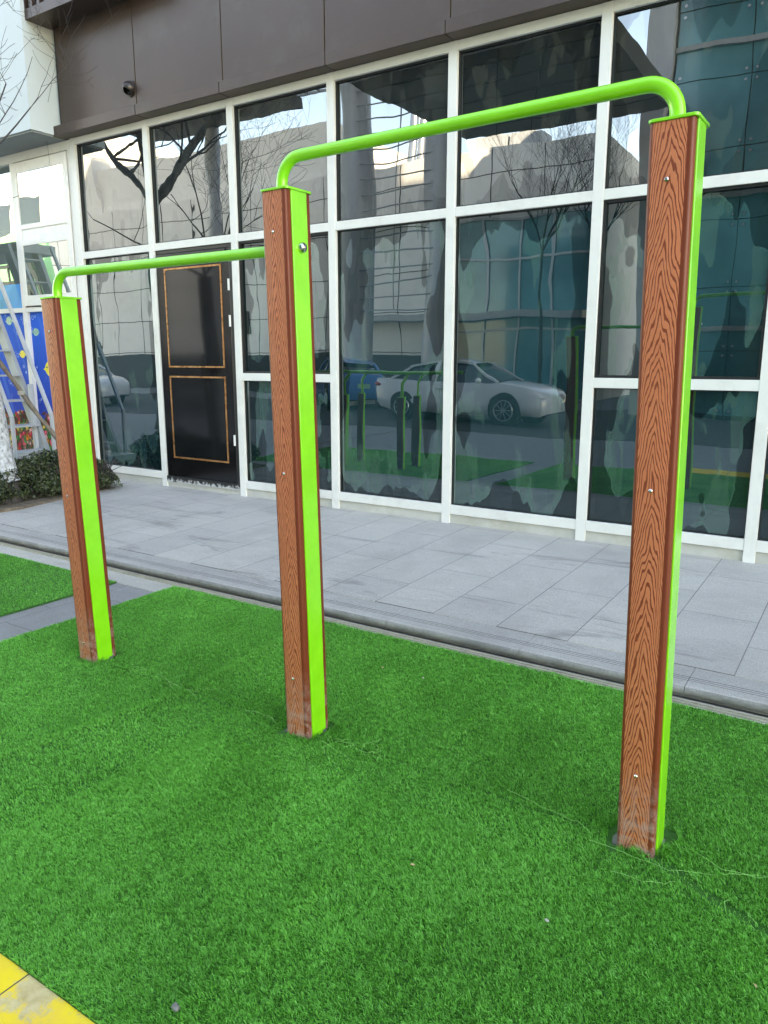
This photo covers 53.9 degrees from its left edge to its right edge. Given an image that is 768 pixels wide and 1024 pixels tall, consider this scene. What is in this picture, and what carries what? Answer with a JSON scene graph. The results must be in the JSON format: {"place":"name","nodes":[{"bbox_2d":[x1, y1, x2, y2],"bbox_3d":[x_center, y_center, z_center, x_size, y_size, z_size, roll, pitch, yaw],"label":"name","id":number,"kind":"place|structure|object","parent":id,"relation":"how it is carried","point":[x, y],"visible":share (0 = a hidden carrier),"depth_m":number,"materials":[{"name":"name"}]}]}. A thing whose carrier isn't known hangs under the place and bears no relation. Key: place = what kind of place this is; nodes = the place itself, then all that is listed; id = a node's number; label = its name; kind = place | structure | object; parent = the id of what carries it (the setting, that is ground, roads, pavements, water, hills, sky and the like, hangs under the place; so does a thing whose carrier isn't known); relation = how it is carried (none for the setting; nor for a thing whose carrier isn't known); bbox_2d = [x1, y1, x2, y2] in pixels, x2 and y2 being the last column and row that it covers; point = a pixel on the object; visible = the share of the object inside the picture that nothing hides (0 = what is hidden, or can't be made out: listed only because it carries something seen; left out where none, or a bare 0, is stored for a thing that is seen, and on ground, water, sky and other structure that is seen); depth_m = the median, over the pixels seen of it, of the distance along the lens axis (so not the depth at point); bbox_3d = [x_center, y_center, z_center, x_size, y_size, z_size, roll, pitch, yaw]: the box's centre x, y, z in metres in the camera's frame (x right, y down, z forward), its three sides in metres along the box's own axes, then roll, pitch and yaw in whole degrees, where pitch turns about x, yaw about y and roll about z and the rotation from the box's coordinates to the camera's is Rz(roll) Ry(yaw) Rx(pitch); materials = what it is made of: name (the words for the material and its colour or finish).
{"place":"outdoors","nodes":[
{"label":"outdoors","id":0,"kind":"place"},
{"bbox_2d":[0,0,86,457],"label":"white building","id":1,"kind":"structure","parent":0,"point":[38,243],"depth_m":8.83,"materials":[{"name":"paint"}]},
{"bbox_2d":[0,166,19,284],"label":"window pane","id":2,"kind":"structure","parent":1,"relation":"in","point":[9,269],"depth_m":9.40,"materials":[{"name":"clear glass"}]},
{"bbox_2d":[0,583,151,1009],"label":"path","id":3,"kind":"structure","parent":0,"point":[33,618],"depth_m":4.54,"materials":[{"name":"stone"}]},
{"bbox_2d":[0,954,94,1023],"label":"yellow painted strip","id":4,"kind":"object","parent":3,"relation":"on","point":[26,998],"visible":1,"depth_m":1.79,"materials":[{"name":"paint"}]},
{"bbox_2d":[0,553,115,616],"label":"turf","id":5,"kind":"structure","parent":3,"relation":"on","point":[30,589],"depth_m":5.15,"materials":[{"name":"green plastic"}]},
{"bbox_2d":[0,585,767,1023],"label":"turf","id":6,"kind":"structure","parent":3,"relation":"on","point":[222,751],"depth_m":2.37,"materials":[{"name":"green plastic"}]},
{"bbox_2d":[171,1002,179,1011],"bbox_3d":[-0.484,1.149,1.752,0.017,0.018,0.020,-10,15,-39],"label":"pebble","id":7,"kind":"object","parent":6,"relation":"on","point":[175,1006],"visible":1,"depth_m":1.75,"materials":[{"name":"grey stone"}]},
{"bbox_2d":[40,76,709,858],"bbox_3d":[-0.347,-0.174,2.908,2.893,2.284,0.193,7,14,32],"label":"horizontal bar","id":8,"kind":"object","parent":6,"relation":"on","point":[672,234],"visible":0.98,"depth_m":2.37,"materials":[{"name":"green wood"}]},
{"bbox_2d":[130,666,766,922],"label":"loose fibres","id":9,"kind":"object","parent":6,"relation":"on","point":[513,792],"visible":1,"depth_m":2.35,"materials":[{"name":"green plastic"}]},
{"bbox_2d":[0,542,765,723],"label":"pale paving strip","id":10,"kind":"object","parent":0,"point":[136,582],"depth_m":5.26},
{"bbox_2d":[0,542,767,723],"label":"channel rails","id":11,"kind":"object","parent":10,"relation":"on","point":[614,685],"depth_m":4.00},
{"bbox_2d":[0,479,767,682],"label":"pavement","id":12,"kind":"structure","parent":0,"point":[567,589],"depth_m":5.25,"materials":[{"name":"grey stone"}]},
{"bbox_2d":[0,541,767,717],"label":"ground","id":13,"kind":"structure","parent":0,"point":[731,708],"depth_m":4.08,"materials":[{"name":"grey concrete"}]},
{"bbox_2d":[0,485,113,512],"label":"planting bed","id":14,"kind":"object","parent":13,"relation":"on","point":[30,502],"visible":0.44,"depth_m":7.58,"materials":[{"name":"soil"}]},
{"bbox_2d":[0,459,37,504],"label":"hedge","id":15,"kind":"object","parent":14,"relation":"on","point":[24,488],"visible":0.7,"depth_m":7.43,"materials":[{"name":"green plant"}]},
{"bbox_2d":[0,277,56,458],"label":"metal staircase","id":16,"kind":"structure","parent":14,"relation":"on","point":[40,442],"depth_m":9.19,"materials":[{"name":"white metal"}]},
{"bbox_2d":[0,360,55,440],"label":"support pole","id":17,"kind":"object","parent":16,"relation":"attached to","point":[20,391],"visible":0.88,"depth_m":7.58,"materials":[{"name":"metal"}]},
{"bbox_2d":[15,448,61,497],"bbox_3d":[-3.610,-0.430,8.059,0.886,0.534,0.931,7,14,32],"label":"hedge","id":18,"kind":"object","parent":14,"relation":"on","point":[42,471],"visible":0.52,"depth_m":7.80,"materials":[{"name":"green plant"}]},
{"bbox_2d":[0,0,125,503],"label":"bare tree","id":19,"kind":"object","parent":14,"relation":"on","point":[7,461],"visible":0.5,"depth_m":7.42,"materials":[{"name":"plant"}]},
{"bbox_2d":[96,458,123,489],"bbox_3d":[-3.208,-0.441,8.331,0.638,0.443,0.718,-4,12,-18],"label":"hedge","id":20,"kind":"object","parent":14,"relation":"on","point":[106,475],"visible":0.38,"depth_m":8.25,"materials":[{"name":"green plant"}]},
{"bbox_2d":[0,524,767,715],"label":"kerb","id":21,"kind":"structure","parent":13,"relation":"on","point":[728,697],"depth_m":4.12,"materials":[{"name":"stone"}]},
{"bbox_2d":[0,530,767,697],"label":"kerb grooves","id":22,"kind":"object","parent":21,"relation":"on","point":[430,624],"visible":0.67,"depth_m":4.13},
{"bbox_2d":[23,0,767,563],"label":"shop building","id":23,"kind":"structure","parent":13,"relation":"on","point":[477,300],"depth_m":6.29,"materials":[{"name":"metal"}]},
{"bbox_2d":[79,131,147,250],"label":"window pane","id":24,"kind":"structure","parent":23,"relation":"in","point":[112,170],"depth_m":8.23,"materials":[{"name":"clear glass"}]},
{"bbox_2d":[87,253,161,469],"bbox_3d":[-2.938,-1.683,8.603,1.115,2.351,0.012,7,14,32],"label":"window pane","id":25,"kind":"structure","parent":23,"relation":"in","point":[121,302],"depth_m":8.60,"materials":[{"name":"clear glass"}]},
{"bbox_2d":[152,111,230,241],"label":"window pane","id":26,"kind":"structure","parent":23,"relation":"in","point":[190,157],"depth_m":7.59,"materials":[{"name":"clear glass"}]},
{"bbox_2d":[155,243,239,483],"bbox_3d":[-1.949,-1.514,7.947,1.117,2.429,0.082,7,14,32],"label":"door","id":27,"kind":"structure","parent":23,"relation":"in","point":[195,302],"depth_m":7.91,"materials":[{"name":"black metal"}]},
{"bbox_2d":[237,87,327,231],"bbox_3d":[-0.935,-3.211,6.961,1.106,1.135,0.012,7,14,32],"label":"window pane","id":28,"kind":"structure","parent":23,"relation":"in","point":[268,131],"depth_m":6.92,"materials":[{"name":"clear glass"}]},
{"bbox_2d":[242,235,329,371],"bbox_3d":[-0.935,-1.963,7.214,1.106,1.251,0.012,7,14,32],"label":"window pane","id":29,"kind":"structure","parent":23,"relation":"in","point":[254,274],"depth_m":7.32,"materials":[{"name":"clear glass"}]},
{"bbox_2d":[246,381,331,488],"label":"window pane","id":30,"kind":"structure","parent":23,"relation":"in","point":[259,400],"depth_m":7.59,"materials":[{"name":"clear glass"}]},
{"bbox_2d":[339,220,445,501],"bbox_3d":[0.064,-1.294,6.684,1.107,2.351,0.012,7,14,32],"label":"window pane","id":31,"kind":"structure","parent":23,"relation":"in","point":[392,278],"depth_m":6.66,"materials":[{"name":"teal glass"}]},
{"bbox_2d":[338,57,447,219],"bbox_3d":[0.064,-3.082,6.322,1.107,1.135,0.012,7,14,32],"label":"window pane","id":32,"kind":"structure","parent":23,"relation":"in","point":[411,175],"depth_m":6.30,"materials":[{"name":"clear glass"}]},
{"bbox_2d":[453,204,591,516],"bbox_3d":[1.067,-1.164,6.043,1.116,2.351,0.012,7,14,32],"label":"window pane","id":33,"kind":"structure","parent":23,"relation":"in","point":[522,277],"depth_m":6.01,"materials":[{"name":"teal glass"}]},
{"bbox_2d":[459,20,600,205],"bbox_3d":[1.067,-2.952,5.681,1.116,1.135,0.012,7,14,32],"label":"window pane","id":34,"kind":"structure","parent":23,"relation":"in","point":[548,153],"depth_m":5.66,"materials":[{"name":"clear glass"}]},
{"bbox_2d":[589,389,757,536],"bbox_3d":[2.078,-0.380,5.530,1.125,1.018,0.012,7,14,32],"label":"window pane","id":35,"kind":"structure","parent":23,"relation":"in","point":[721,425],"depth_m":5.42,"materials":[{"name":"clear glass"}]},
{"bbox_2d":[598,186,767,376],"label":"window pane","id":36,"kind":"structure","parent":23,"relation":"in","point":[733,256],"depth_m":5.18,"materials":[{"name":"clear glass"}]},
{"bbox_2d":[608,0,767,187],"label":"window pane","id":37,"kind":"structure","parent":23,"relation":"in","point":[715,51],"depth_m":5.00,"materials":[{"name":"teal glass"}]},
{"bbox_2d":[759,455,767,539],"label":"window pane","id":38,"kind":"structure","parent":23,"relation":"in","point":[763,534],"depth_m":5.23,"materials":[{"name":"clear glass"}]}
]}

